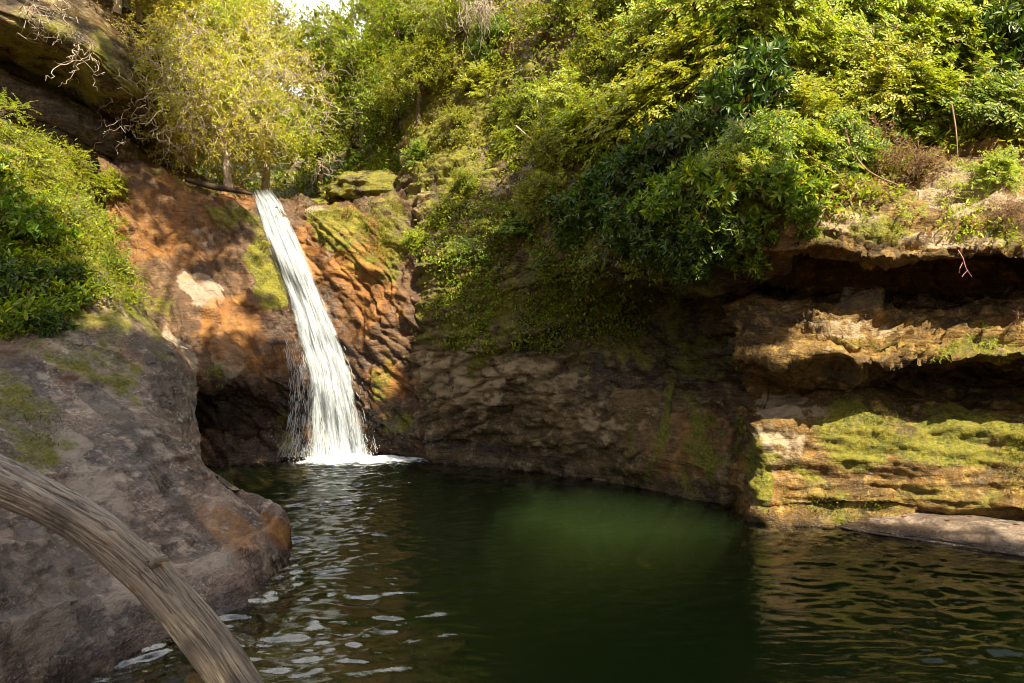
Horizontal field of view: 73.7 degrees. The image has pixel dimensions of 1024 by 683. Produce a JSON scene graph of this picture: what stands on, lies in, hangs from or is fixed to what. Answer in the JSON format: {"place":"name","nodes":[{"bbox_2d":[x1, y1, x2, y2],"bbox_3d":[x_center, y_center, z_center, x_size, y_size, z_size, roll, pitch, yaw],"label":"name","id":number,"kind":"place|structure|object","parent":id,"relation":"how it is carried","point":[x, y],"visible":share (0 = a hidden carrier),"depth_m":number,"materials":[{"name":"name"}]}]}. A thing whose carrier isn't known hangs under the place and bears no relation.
{"place":"outdoors","nodes":[
{"label":"outdoors","id":0,"kind":"place"},
{"bbox_2d":[0,0,196,241],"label":"overhang rock","id":1,"kind":"object","parent":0,"point":[71,108],"visible":0.22,"depth_m":9.52,"materials":[{"name":"stone"}]},
{"bbox_2d":[16,0,78,51],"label":"hanging root","id":2,"kind":"object","parent":1,"relation":"hanging from","point":[40,14],"visible":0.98,"depth_m":8.55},
{"bbox_2d":[91,14,219,162],"bbox_3d":[-5.292,-3.521,9.520,2.459,2.310,1.054,0,0,0],"label":"dead vine","id":3,"kind":"object","parent":1,"relation":"hanging from","point":[154,97],"visible":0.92,"depth_m":9.57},
{"bbox_2d":[112,0,231,101],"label":"broadleaf tree","id":4,"kind":"object","parent":1,"relation":"on","point":[198,48],"visible":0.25,"depth_m":10.70,"materials":[{"name":"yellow plant"}]},
{"bbox_2d":[69,0,288,162],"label":"broadleaf tree","id":5,"kind":"object","parent":1,"relation":"on","point":[217,85],"visible":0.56,"depth_m":10.31,"materials":[{"name":"green plant"}]},
{"bbox_2d":[126,0,285,96],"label":"broadleaf tree","id":6,"kind":"object","parent":1,"relation":"on","point":[223,13],"visible":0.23,"depth_m":11.72,"materials":[{"name":"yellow plant"}]},
{"bbox_2d":[173,0,344,148],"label":"broadleaf tree","id":7,"kind":"object","parent":1,"relation":"on","point":[284,59],"visible":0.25,"depth_m":12.49,"materials":[{"name":"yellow plant"}]},
{"bbox_2d":[209,0,338,122],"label":"broadleaf tree","id":8,"kind":"object","parent":1,"relation":"on","point":[273,34],"visible":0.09,"depth_m":14.48,"materials":[{"name":"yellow plant"}]},
{"bbox_2d":[0,118,320,682],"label":"bank","id":9,"kind":"structure","parent":0,"point":[131,459],"depth_m":4.75,"materials":[{"name":"stone"}]},
{"bbox_2d":[0,148,47,202],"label":"shrub","id":10,"kind":"object","parent":9,"relation":"on","point":[6,177],"visible":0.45,"depth_m":6.99,"materials":[{"name":"green plant"}]},
{"bbox_2d":[0,251,63,304],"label":"shrub","id":11,"kind":"object","parent":9,"relation":"on","point":[8,272],"visible":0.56,"depth_m":6.00,"materials":[{"name":"green plant"}]},
{"bbox_2d":[0,126,74,195],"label":"fern","id":12,"kind":"object","parent":9,"relation":"on","point":[41,164],"visible":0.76,"depth_m":7.76,"materials":[{"name":"green plant"}]},
{"bbox_2d":[0,186,85,259],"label":"shrub","id":13,"kind":"object","parent":9,"relation":"on","point":[25,219],"visible":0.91,"depth_m":6.61,"materials":[{"name":"green plant"}]},
{"bbox_2d":[15,307,79,338],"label":"shrub","id":14,"kind":"object","parent":9,"relation":"on","point":[53,327],"visible":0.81,"depth_m":5.68,"materials":[{"name":"green plant"}]},
{"bbox_2d":[0,138,102,342],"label":"slope leaves","id":15,"kind":"object","parent":9,"relation":"on","point":[11,322],"visible":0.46,"depth_m":6.13,"materials":[{"name":"green plant"}]},
{"bbox_2d":[25,258,111,309],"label":"shrub","id":16,"kind":"object","parent":9,"relation":"on","point":[74,267],"visible":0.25,"depth_m":6.36,"materials":[{"name":"green plant"}]},
{"bbox_2d":[0,309,138,463],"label":"moss tufts","id":17,"kind":"object","parent":9,"relation":"on","point":[47,408],"visible":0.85,"depth_m":4.89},
{"bbox_2d":[29,182,113,249],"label":"fern","id":18,"kind":"object","parent":9,"relation":"on","point":[75,212],"visible":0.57,"depth_m":7.28,"materials":[{"name":"green plant"}]},
{"bbox_2d":[0,110,156,331],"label":"slope undergrowth","id":19,"kind":"object","parent":9,"relation":"on","point":[89,244],"visible":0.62,"depth_m":7.20,"materials":[{"name":"green plant"}]},
{"bbox_2d":[131,1,360,152],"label":"broadleaf tree","id":20,"kind":"object","parent":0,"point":[272,65],"visible":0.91,"depth_m":10.02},
{"bbox_2d":[95,152,440,637],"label":"waterfall cliff","id":21,"kind":"structure","parent":0,"point":[206,258],"depth_m":9.32,"materials":[{"name":"stone"}]},
{"bbox_2d":[84,166,136,203],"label":"shrub","id":22,"kind":"object","parent":21,"relation":"on","point":[119,182],"visible":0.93,"depth_m":9.43,"materials":[{"name":"green plant"}]},
{"bbox_2d":[130,76,302,193],"bbox_3d":[-4.743,-3.331,10.993,2.502,2.006,2.384,0,0,26],"label":"broadleaf tree","id":23,"kind":"object","parent":21,"relation":"on","point":[181,137],"visible":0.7,"depth_m":10.79,"materials":[{"name":"green plant"}]},
{"bbox_2d":[254,194,422,464],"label":"waterfall","id":24,"kind":"structure","parent":21,"relation":"on","point":[312,319],"depth_m":9.43,"materials":[{"name":"liquid"}]},
{"bbox_2d":[301,195,405,265],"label":"moss tufts","id":25,"kind":"object","parent":21,"relation":"on","point":[377,214],"visible":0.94,"depth_m":9.82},
{"bbox_2d":[196,2,408,203],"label":"ravine slope","id":26,"kind":"structure","parent":0,"point":[277,193],"depth_m":15.01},
{"bbox_2d":[184,69,338,195],"bbox_3d":[-4.316,-3.620,12.001,2.488,2.222,2.420,0,0,18],"label":"broadleaf tree","id":27,"kind":"object","parent":26,"relation":"on","point":[303,151],"visible":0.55,"depth_m":11.83,"materials":[{"name":"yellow plant"}]},
{"bbox_2d":[195,56,406,197],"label":"ravine undergrowth","id":28,"kind":"object","parent":26,"relation":"on","point":[387,153],"visible":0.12,"depth_m":14.02,"materials":[{"name":"green plant"}]},
{"bbox_2d":[272,76,379,192],"bbox_3d":[-3.943,-4.055,13.562,2.348,2.184,2.045,0,0,23],"label":"broadleaf tree","id":29,"kind":"object","parent":26,"relation":"on","point":[342,107],"visible":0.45,"depth_m":13.37,"materials":[{"name":"green plant"}]},
{"bbox_2d":[275,0,403,148],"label":"broadleaf tree","id":30,"kind":"object","parent":26,"relation":"on","point":[346,57],"visible":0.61,"depth_m":13.36,"materials":[{"name":"green plant"}]},
{"bbox_2d":[322,170,396,202],"bbox_3d":[-2.409,-2.592,11.879,1.703,0.738,1.353,0,0,0],"label":"mossy boulder","id":31,"kind":"object","parent":26,"relation":"on","point":[350,185],"visible":0.37,"depth_m":11.35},
{"bbox_2d":[313,0,409,53],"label":"broadleaf tree","id":32,"kind":"object","parent":26,"relation":"on","point":[359,8],"visible":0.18,"depth_m":16.36,"materials":[{"name":"green plant"}]},
{"bbox_2d":[342,36,416,145],"bbox_3d":[-2.112,-4.557,13.004,2.179,2.396,2.296,0,0,-27],"label":"broadleaf tree","id":33,"kind":"object","parent":26,"relation":"on","point":[379,115],"visible":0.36,"depth_m":12.64,"materials":[{"name":"green plant"}]},
{"bbox_2d":[356,0,440,61],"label":"broadleaf tree","id":34,"kind":"object","parent":26,"relation":"on","point":[388,18],"visible":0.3,"depth_m":13.15,"materials":[{"name":"green plant"}]},
{"bbox_2d":[181,614,552,682],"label":"pool bed","id":35,"kind":"object","parent":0,"point":[346,654],"visible":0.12,"depth_m":4.12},
{"bbox_2d":[346,612,407,641],"bbox_3d":[-0.978,2.126,4.893,0.453,0.278,0.540,0,0,0],"label":"submerged stone","id":36,"kind":"object","parent":35,"relation":"on","point":[367,623],"visible":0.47,"depth_m":4.85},
{"bbox_2d":[397,630,467,670],"bbox_3d":[-0.536,2.077,4.502,0.453,0.272,0.503,0,0,41],"label":"submerged stone","id":37,"kind":"object","parent":35,"relation":"on","point":[434,649],"visible":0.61,"depth_m":4.39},
{"bbox_2d":[727,386,1023,682],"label":"sunlit rock","id":38,"kind":"object","parent":35,"relation":"on","point":[835,627],"visible":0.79,"depth_m":5.90,"materials":[{"name":"stone"}]},
{"bbox_2d":[721,286,1023,409],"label":"rock ledge","id":39,"kind":"object","parent":38,"relation":"on","point":[798,342],"visible":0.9,"depth_m":6.04,"materials":[{"name":"stone"}]},
{"bbox_2d":[727,9,1023,299],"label":"rock slab","id":40,"kind":"object","parent":39,"relation":"on","point":[890,259],"visible":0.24,"depth_m":5.95,"materials":[{"name":"stone"}]},
{"bbox_2d":[678,0,782,84],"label":"shrub","id":41,"kind":"object","parent":40,"relation":"on","point":[721,31],"visible":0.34,"depth_m":7.34,"materials":[{"name":"green plant"}]},
{"bbox_2d":[689,28,800,137],"bbox_3d":[2.254,-2.380,6.653,1.032,1.389,1.045,0,0,6],"label":"shrub","id":42,"kind":"object","parent":40,"relation":"on","point":[753,71],"visible":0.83,"depth_m":6.42,"materials":[{"name":"green plant"}]},
{"bbox_2d":[710,202,779,284],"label":"shrub","id":43,"kind":"object","parent":40,"relation":"on","point":[749,265],"visible":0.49,"depth_m":5.89,"materials":[{"name":"green plant"}]},
{"bbox_2d":[692,98,810,179],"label":"shrub","id":44,"kind":"object","parent":40,"relation":"on","point":[750,132],"visible":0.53,"depth_m":5.91,"materials":[{"name":"green plant"}]},
{"bbox_2d":[724,141,836,232],"bbox_3d":[2.246,-1.331,5.898,0.987,0.918,0.697,-18,-43,17],"label":"shrub","id":45,"kind":"object","parent":40,"relation":"on","point":[785,187],"visible":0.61,"depth_m":5.68,"materials":[{"name":"green plant"}]},
{"bbox_2d":[778,199,825,241],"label":"shrub","id":46,"kind":"object","parent":40,"relation":"on","point":[807,214],"visible":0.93,"depth_m":5.62,"materials":[{"name":"green plant"}]},
{"bbox_2d":[770,114,850,181],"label":"shrub","id":47,"kind":"object","parent":40,"relation":"on","point":[803,138],"visible":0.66,"depth_m":6.02,"materials":[{"name":"green plant"}]},
{"bbox_2d":[756,70,869,144],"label":"shrub","id":48,"kind":"object","parent":40,"relation":"on","point":[817,111],"visible":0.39,"depth_m":6.36,"materials":[{"name":"green plant"}]},
{"bbox_2d":[782,21,883,111],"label":"shrub","id":49,"kind":"object","parent":40,"relation":"on","point":[842,55],"visible":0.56,"depth_m":6.90,"materials":[{"name":"green plant"}]},
{"bbox_2d":[791,105,892,182],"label":"shrub","id":50,"kind":"object","parent":40,"relation":"on","point":[864,147],"visible":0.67,"depth_m":6.11,"materials":[{"name":"green plant"}]},
{"bbox_2d":[842,111,918,193],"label":"shrub","id":51,"kind":"object","parent":40,"relation":"on","point":[893,156],"visible":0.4,"depth_m":6.33,"materials":[{"name":"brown plant"}]},
{"bbox_2d":[833,29,940,126],"bbox_3d":[3.737,-2.617,7.014,1.185,1.148,1.218,0,0,-6],"label":"shrub","id":52,"kind":"object","parent":40,"relation":"on","point":[889,56],"visible":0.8,"depth_m":6.69,"materials":[{"name":"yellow plant"}]},
{"bbox_2d":[851,53,951,146],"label":"shrub","id":53,"kind":"object","parent":40,"relation":"on","point":[907,120],"visible":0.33,"depth_m":6.72,"materials":[{"name":"green plant"}]},
{"bbox_2d":[784,195,1023,253],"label":"ledge moss sprigs","id":54,"kind":"object","parent":40,"relation":"on","point":[975,226],"visible":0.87,"depth_m":5.58,"materials":[{"name":"green plant"}]},
{"bbox_2d":[843,0,992,85],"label":"shrub","id":55,"kind":"object","parent":40,"relation":"on","point":[933,15],"visible":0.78,"depth_m":6.92,"materials":[{"name":"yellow plant"}]},
{"bbox_2d":[883,135,965,190],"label":"shrub","id":56,"kind":"object","parent":40,"relation":"on","point":[922,162],"visible":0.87,"depth_m":6.21,"materials":[{"name":"brown plant"}]},
{"bbox_2d":[880,55,991,144],"bbox_3d":[4.154,-2.325,6.830,1.092,0.937,1.001,0,0,37],"label":"shrub","id":57,"kind":"object","parent":40,"relation":"on","point":[943,83],"visible":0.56,"depth_m":6.54,"materials":[{"name":"green plant"}]},
{"bbox_2d":[875,0,1023,56],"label":"shrub","id":58,"kind":"object","parent":40,"relation":"on","point":[976,2],"visible":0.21,"depth_m":6.97,"materials":[{"name":"green plant"}]},
{"bbox_2d":[898,9,1015,90],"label":"shrub","id":59,"kind":"object","parent":40,"relation":"on","point":[978,59],"visible":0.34,"depth_m":6.90,"materials":[{"name":"green plant"}]},
{"bbox_2d":[927,169,992,217],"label":"fern","id":60,"kind":"object","parent":40,"relation":"on","point":[956,193],"visible":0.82,"depth_m":5.82,"materials":[{"name":"yellow plant"}]},
{"bbox_2d":[934,51,1023,141],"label":"shrub","id":61,"kind":"object","parent":40,"relation":"on","point":[994,98],"visible":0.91,"depth_m":6.27,"materials":[{"name":"green plant"}]},
{"bbox_2d":[952,0,1023,72],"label":"shrub","id":62,"kind":"object","parent":40,"relation":"on","point":[992,19],"visible":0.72,"depth_m":6.80,"materials":[{"name":"green plant"}]},
{"bbox_2d":[952,144,1023,196],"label":"shrub","id":63,"kind":"object","parent":40,"relation":"on","point":[1009,174],"visible":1,"depth_m":5.77,"materials":[{"name":"green plant"}]},
{"bbox_2d":[980,182,1023,233],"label":"shrub","id":64,"kind":"object","parent":40,"relation":"on","point":[1009,207],"visible":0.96,"depth_m":5.48,"materials":[{"name":"brown plant"}]},
{"bbox_2d":[752,389,1023,521],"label":"moss tufts","id":65,"kind":"object","parent":38,"relation":"on","point":[1018,468],"visible":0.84,"depth_m":5.92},
{"bbox_2d":[835,512,1023,574],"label":"flat rock","id":66,"kind":"object","parent":38,"relation":"on","point":[981,538],"visible":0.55,"depth_m":5.48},
{"bbox_2d":[107,454,1023,673],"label":"pool water","id":67,"kind":"structure","parent":0,"point":[481,510],"depth_m":6.58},
{"bbox_2d":[0,453,263,682],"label":"fallen log","id":68,"kind":"object","parent":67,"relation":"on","point":[166,594],"visible":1,"depth_m":2.62,"materials":[{"name":"brown wood"}]},
{"bbox_2d":[386,0,792,682],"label":"rock cliff","id":69,"kind":"structure","parent":0,"point":[592,548],"depth_m":8.17,"materials":[{"name":"stone"}]},
{"bbox_2d":[353,24,459,130],"bbox_3d":[-1.677,-4.387,11.539,1.894,1.761,1.649,0,0,4],"label":"broadleaf tree","id":70,"kind":"object","parent":69,"relation":"on","point":[414,64],"visible":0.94,"depth_m":11.31,"materials":[{"name":"green plant"}]},
{"bbox_2d":[394,0,497,50],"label":"broadleaf tree","id":71,"kind":"object","parent":69,"relation":"on","point":[439,12],"visible":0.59,"depth_m":11.35,"materials":[{"name":"green plant"}]},
{"bbox_2d":[429,100,477,146],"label":"shrub","id":72,"kind":"object","parent":69,"relation":"on","point":[455,116],"visible":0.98,"depth_m":10.28,"materials":[{"name":"green plant"}]},
{"bbox_2d":[445,166,485,203],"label":"shrub","id":73,"kind":"object","parent":69,"relation":"on","point":[469,183],"visible":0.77,"depth_m":9.31,"materials":[{"name":"green plant"}]},
{"bbox_2d":[399,0,533,230],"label":"cliff undergrowth","id":74,"kind":"object","parent":69,"relation":"on","point":[478,138],"visible":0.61,"depth_m":10.13,"materials":[{"name":"green plant"}]},
{"bbox_2d":[452,59,500,101],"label":"shrub","id":75,"kind":"object","parent":69,"relation":"on","point":[468,78],"visible":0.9,"depth_m":10.64,"materials":[{"name":"green plant"}]},
{"bbox_2d":[456,0,500,56],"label":"dead vine","id":76,"kind":"object","parent":69,"relation":"hanging from","point":[482,4],"visible":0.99,"depth_m":10.51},
{"bbox_2d":[464,9,511,67],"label":"shrub","id":77,"kind":"object","parent":69,"relation":"on","point":[475,41],"visible":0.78,"depth_m":10.82,"materials":[{"name":"green plant"}]},
{"bbox_2d":[467,193,528,242],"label":"shrub","id":78,"kind":"object","parent":69,"relation":"on","point":[501,211],"visible":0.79,"depth_m":8.48,"materials":[{"name":"green plant"}]},
{"bbox_2d":[488,114,525,158],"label":"shrub","id":79,"kind":"object","parent":69,"relation":"on","point":[504,132],"visible":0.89,"depth_m":9.60,"materials":[{"name":"green plant"}]},
{"bbox_2d":[492,210,537,244],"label":"shrub","id":80,"kind":"object","parent":69,"relation":"on","point":[522,228],"visible":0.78,"depth_m":8.24,"materials":[{"name":"green plant"}]},
{"bbox_2d":[490,72,552,128],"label":"shrub","id":81,"kind":"object","parent":69,"relation":"on","point":[525,97],"visible":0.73,"depth_m":9.50,"materials":[{"name":"green plant"}]},
{"bbox_2d":[509,169,570,222],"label":"shrub","id":82,"kind":"object","parent":69,"relation":"on","point":[528,198],"visible":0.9,"depth_m":8.02,"materials":[{"name":"green plant"}]},
{"bbox_2d":[399,195,691,359],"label":"creeper leaves","id":83,"kind":"object","parent":69,"relation":"on","point":[635,269],"visible":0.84,"depth_m":8.16,"materials":[{"name":"green plant"}]},
{"bbox_2d":[500,0,591,44],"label":"shrub","id":84,"kind":"object","parent":69,"relation":"on","point":[565,10],"visible":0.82,"depth_m":9.68,"materials":[{"name":"green plant"}]},
{"bbox_2d":[517,119,588,187],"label":"shrub","id":85,"kind":"object","parent":69,"relation":"on","point":[542,149],"visible":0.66,"depth_m":8.28,"materials":[{"name":"green plant"}]},
{"bbox_2d":[539,184,601,250],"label":"shrub","id":86,"kind":"object","parent":69,"relation":"on","point":[564,228],"visible":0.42,"depth_m":7.65,"materials":[{"name":"green plant"}]},
{"bbox_2d":[527,58,617,137],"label":"shrub","id":87,"kind":"object","parent":69,"relation":"on","point":[564,89],"visible":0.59,"depth_m":8.51,"materials":[{"name":"green plant"}]},
{"bbox_2d":[545,88,632,173],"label":"shrub","id":88,"kind":"object","parent":69,"relation":"on","point":[563,118],"visible":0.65,"depth_m":8.07,"materials":[{"name":"green plant"}]},
{"bbox_2d":[558,9,645,82],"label":"shrub","id":89,"kind":"object","parent":69,"relation":"on","point":[593,50],"visible":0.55,"depth_m":8.57,"materials":[{"name":"green plant"}]},
{"bbox_2d":[567,0,646,45],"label":"shrub","id":90,"kind":"object","parent":69,"relation":"on","point":[609,6],"visible":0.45,"depth_m":9.05,"materials":[{"name":"green plant"}]},
{"bbox_2d":[560,140,672,236],"bbox_3d":[1.148,-1.599,7.159,1.199,0.912,0.983,0,0,-4],"label":"shrub","id":91,"kind":"object","parent":69,"relation":"on","point":[596,193],"visible":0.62,"depth_m":7.16,"materials":[{"name":"green plant"}]},
{"bbox_2d":[594,188,661,261],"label":"shrub","id":92,"kind":"object","parent":69,"relation":"on","point":[616,227],"visible":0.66,"depth_m":6.60,"materials":[{"name":"green plant"}]},
{"bbox_2d":[570,56,701,154],"bbox_3d":[1.449,-2.625,7.889,1.539,1.195,1.666,0,42,43],"label":"shrub","id":93,"kind":"object","parent":69,"relation":"on","point":[628,96],"visible":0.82,"depth_m":7.59,"materials":[{"name":"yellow plant"}]},
{"bbox_2d":[599,117,674,195],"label":"shrub","id":94,"kind":"object","parent":69,"relation":"on","point":[646,135],"visible":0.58,"depth_m":6.94,"materials":[{"name":"green plant"}]},
{"bbox_2d":[601,0,713,79],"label":"shrub","id":95,"kind":"object","parent":69,"relation":"on","point":[627,36],"visible":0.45,"depth_m":8.02,"materials":[{"name":"green plant"}]},
{"bbox_2d":[628,217,698,294],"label":"shrub","id":96,"kind":"object","parent":69,"relation":"on","point":[642,252],"visible":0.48,"depth_m":6.32,"materials":[{"name":"green plant"}]},
{"bbox_2d":[625,157,706,226],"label":"shrub","id":97,"kind":"object","parent":69,"relation":"on","point":[662,197],"visible":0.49,"depth_m":6.13,"materials":[{"name":"green plant"}]},
{"bbox_2d":[639,99,734,175],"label":"shrub","id":98,"kind":"object","parent":69,"relation":"on","point":[688,129],"visible":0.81,"depth_m":6.67,"materials":[{"name":"green plant"}]},
{"bbox_2d":[650,200,738,284],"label":"shrub","id":99,"kind":"object","parent":69,"relation":"on","point":[689,259],"visible":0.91,"depth_m":5.97,"materials":[{"name":"green plant"}]},
{"bbox_2d":[625,11,766,118],"bbox_3d":[1.949,-3.096,7.596,1.543,1.083,1.614,-33,25,7],"label":"shrub","id":100,"kind":"object","parent":69,"relation":"on","point":[671,50],"visible":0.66,"depth_m":7.46,"materials":[{"name":"green plant"}]},
{"bbox_2d":[634,0,761,55],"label":"shrub","id":101,"kind":"object","parent":69,"relation":"on","point":[673,6],"visible":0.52,"depth_m":7.61,"materials":[{"name":"green plant"}]},
{"bbox_2d":[658,143,749,235],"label":"shrub","id":102,"kind":"object","parent":69,"relation":"on","point":[716,189],"visible":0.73,"depth_m":5.86,"materials":[{"name":"green plant"}]},
{"bbox_2d":[680,203,763,258],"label":"shrub","id":103,"kind":"object","parent":69,"relation":"on","point":[736,231],"visible":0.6,"depth_m":5.77,"materials":[{"name":"green plant"}]},
{"bbox_2d":[704,140,773,219],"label":"shrub","id":104,"kind":"object","parent":69,"relation":"on","point":[744,161],"visible":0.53,"depth_m":5.83,"materials":[{"name":"green plant"}]},
{"bbox_2d":[465,0,1023,249],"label":"hillside undergrowth","id":105,"kind":"object","parent":69,"relation":"on","point":[963,138],"visible":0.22,"depth_m":6.62,"materials":[{"name":"green plant"}]},
{"bbox_2d":[701,0,854,62],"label":"shrub","id":106,"kind":"object","parent":69,"relation":"on","point":[771,7],"visible":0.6,"depth_m":7.20,"materials":[{"name":"green plant"}]},
{"bbox_2d":[740,0,870,93],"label":"shrub","id":107,"kind":"object","parent":69,"relation":"on","point":[800,25],"visible":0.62,"depth_m":6.92,"materials":[{"name":"green plant"}]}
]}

